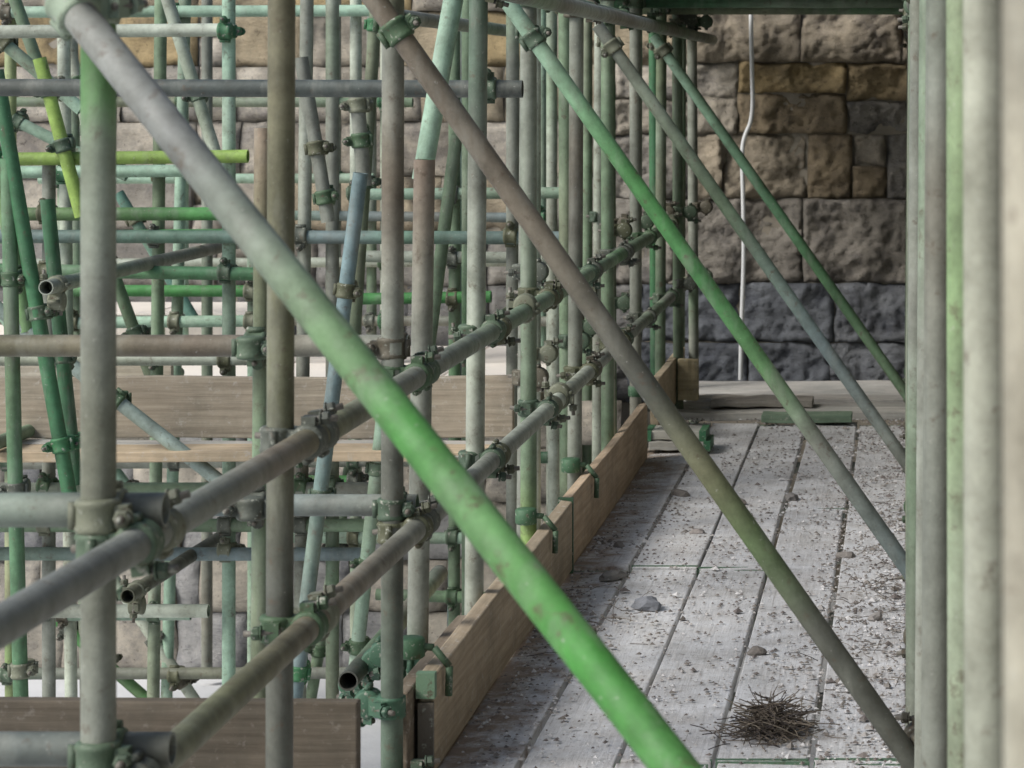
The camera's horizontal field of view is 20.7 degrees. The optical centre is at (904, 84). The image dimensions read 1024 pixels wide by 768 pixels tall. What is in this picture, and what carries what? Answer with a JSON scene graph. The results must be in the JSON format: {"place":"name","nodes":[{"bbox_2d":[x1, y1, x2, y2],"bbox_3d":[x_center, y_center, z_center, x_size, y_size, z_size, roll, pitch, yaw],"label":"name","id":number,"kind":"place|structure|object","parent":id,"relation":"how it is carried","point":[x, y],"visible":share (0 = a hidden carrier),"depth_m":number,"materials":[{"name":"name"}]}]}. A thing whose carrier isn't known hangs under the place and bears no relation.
{"place":"outdoors","nodes":[
{"label":"outdoors","id":0,"kind":"place"},
{"bbox_2d":[0,592,905,767],"bbox_3d":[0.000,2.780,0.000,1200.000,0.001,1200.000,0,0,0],"label":"ground","id":1,"kind":"structure","parent":0,"point":[370,741],"depth_m":12.53,"materials":[{"name":"grey concrete"}]},
{"bbox_2d":[39,392,545,656],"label":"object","id":2,"kind":"object","parent":1,"relation":"on","point":[542,398],"depth_m":13.05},
{"bbox_2d":[182,346,545,376],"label":"coping slabs","id":3,"kind":"structure","parent":2,"relation":"on","point":[495,360],"depth_m":13.85,"materials":[{"name":"stone"}]},
{"bbox_2d":[0,302,246,334],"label":"raised ledge","id":4,"kind":"object","parent":3,"relation":"on","point":[141,308],"visible":0.06,"depth_m":14.31,"materials":[{"name":"stone"}]},
{"bbox_2d":[0,0,591,698],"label":"birdcage scaffolding","id":5,"kind":"object","parent":1,"relation":"on","point":[42,296],"visible":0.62,"depth_m":10.48,"materials":[{"name":"green metal"}]},
{"bbox_2d":[0,366,513,462],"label":"birdcage board run","id":6,"kind":"object","parent":5,"relation":"on","point":[182,406],"visible":0.29,"depth_m":10.30,"materials":[{"name":"brown wood"}]},
{"bbox_2d":[0,400,621,667],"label":"ashlar blocks","id":7,"kind":"structure","parent":1,"relation":"on","point":[131,645],"depth_m":13.00,"materials":[{"name":"stone"}]},
{"bbox_2d":[0,0,906,591],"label":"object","id":8,"kind":"object","parent":1,"relation":"on","point":[880,128],"depth_m":15.04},
{"bbox_2d":[0,0,906,401],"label":"ashlar blocks","id":9,"kind":"structure","parent":8,"relation":"attached to","point":[860,242],"depth_m":14.99,"materials":[{"name":"stone"}]},
{"bbox_2d":[738,15,754,379],"bbox_3d":[-0.857,0.300,14.880,0.090,2.600,0.024,0,0,0],"label":"wall cable","id":10,"kind":"object","parent":9,"relation":"attached to","point":[742,176],"depth_m":14.87,"materials":[{"name":"white plastic"}]},
{"bbox_2d":[0,0,1023,767],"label":"walkway scaffolding","id":11,"kind":"object","parent":1,"relation":"on","point":[958,560],"visible":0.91,"depth_m":5.14,"materials":[{"name":"metal"}]},
{"bbox_2d":[0,697,360,767],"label":"foreground toe board","id":12,"kind":"object","parent":11,"relation":"attached to","point":[326,732],"visible":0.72,"depth_m":5.54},
{"bbox_2d":[403,385,654,767],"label":"toe board","id":13,"kind":"object","parent":11,"relation":"attached to","point":[450,678],"visible":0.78,"depth_m":7.46,"materials":[{"name":"wood"}]},
{"bbox_2d":[438,422,904,767],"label":"scaffold board deck","id":14,"kind":"structure","parent":11,"relation":"on","point":[681,649],"depth_m":8.29,"materials":[{"name":"wood"}]},
{"bbox_2d":[599,570,628,580],"bbox_3d":[-0.951,1.607,9.002,0.110,0.029,0.054,0,0,-45],"label":"loose stone","id":15,"kind":"object","parent":14,"relation":"on","point":[612,575],"visible":1,"depth_m":8.98,"materials":[{"name":"grey stone"}]},
{"bbox_2d":[613,541,624,547],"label":"loose stone","id":16,"kind":"object","parent":14,"relation":"on","point":[618,544],"visible":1,"depth_m":9.58,"materials":[{"name":"grey stone"}]},
{"bbox_2d":[630,596,661,610],"bbox_3d":[-0.796,1.603,8.498,0.075,0.038,0.106,0,0,-27],"label":"loose stone","id":17,"kind":"object","parent":14,"relation":"on","point":[647,603],"visible":0.99,"depth_m":8.47,"materials":[{"name":"grey stone"}]},
{"bbox_2d":[456,418,905,767],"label":"mortar debris","id":18,"kind":"object","parent":14,"relation":"on","point":[827,680],"visible":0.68,"depth_m":8.58,"materials":[{"name":"grey concrete"}]},
{"bbox_2d":[672,488,689,496],"bbox_3d":[-0.882,1.606,10.807,0.051,0.032,0.108,0,0,-25],"label":"loose stone","id":19,"kind":"object","parent":14,"relation":"on","point":[679,492],"visible":1,"depth_m":10.78,"materials":[{"name":"grey stone"}]},
{"bbox_2d":[689,528,704,533],"bbox_3d":[-0.749,1.611,9.904,0.058,0.020,0.062,0,0,0],"label":"loose stone","id":20,"kind":"object","parent":14,"relation":"on","point":[697,531],"visible":1,"depth_m":9.88,"materials":[{"name":"beige stone"}]},
{"bbox_2d":[529,478,905,726],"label":"straw litter","id":21,"kind":"object","parent":14,"relation":"on","point":[881,576],"visible":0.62,"depth_m":8.48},
{"bbox_2d":[747,645,766,655],"bbox_3d":[-0.420,1.608,7.801,0.059,0.028,0.041,0,0,-10],"label":"loose stone","id":22,"kind":"object","parent":14,"relation":"on","point":[756,650],"visible":1,"depth_m":7.79,"materials":[{"name":"beige stone"}]},
{"bbox_2d":[690,684,846,751],"bbox_3d":[-0.372,1.562,6.874,0.370,0.116,0.433,0,0,-25],"label":"twig nest","id":23,"kind":"object","parent":14,"relation":"on","point":[772,719],"visible":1,"depth_m":6.82,"materials":[{"name":"brown wood"}]},
{"bbox_2d":[647,347,904,450],"bbox_3d":[-0.565,1.479,13.350,1.270,0.304,2.705,0,0,0],"label":"plank stack","id":24,"kind":"object","parent":14,"relation":"on","point":[827,402],"visible":0.77,"depth_m":13.40,"materials":[{"name":"wood"}]},
{"bbox_2d":[785,492,797,501],"bbox_3d":[-0.441,1.605,10.705,0.055,0.034,0.104,0,0,0],"label":"loose stone","id":25,"kind":"object","parent":14,"relation":"on","point":[790,496],"visible":1,"depth_m":10.66,"materials":[{"name":"grey stone"}]},
{"bbox_2d":[835,551,855,558],"bbox_3d":[-0.198,1.609,9.400,0.062,0.024,0.062,0,0,35],"label":"loose stone","id":26,"kind":"object","parent":14,"relation":"on","point":[846,554],"visible":1,"depth_m":9.38,"materials":[{"name":"beige stone"}]},
{"bbox_2d":[867,612,882,621],"bbox_3d":[-0.088,1.609,8.302,0.039,0.026,0.062,0,0,15],"label":"loose stone","id":27,"kind":"object","parent":14,"relation":"on","point":[874,616],"visible":1,"depth_m":8.29,"materials":[{"name":"beige stone"}]}
]}

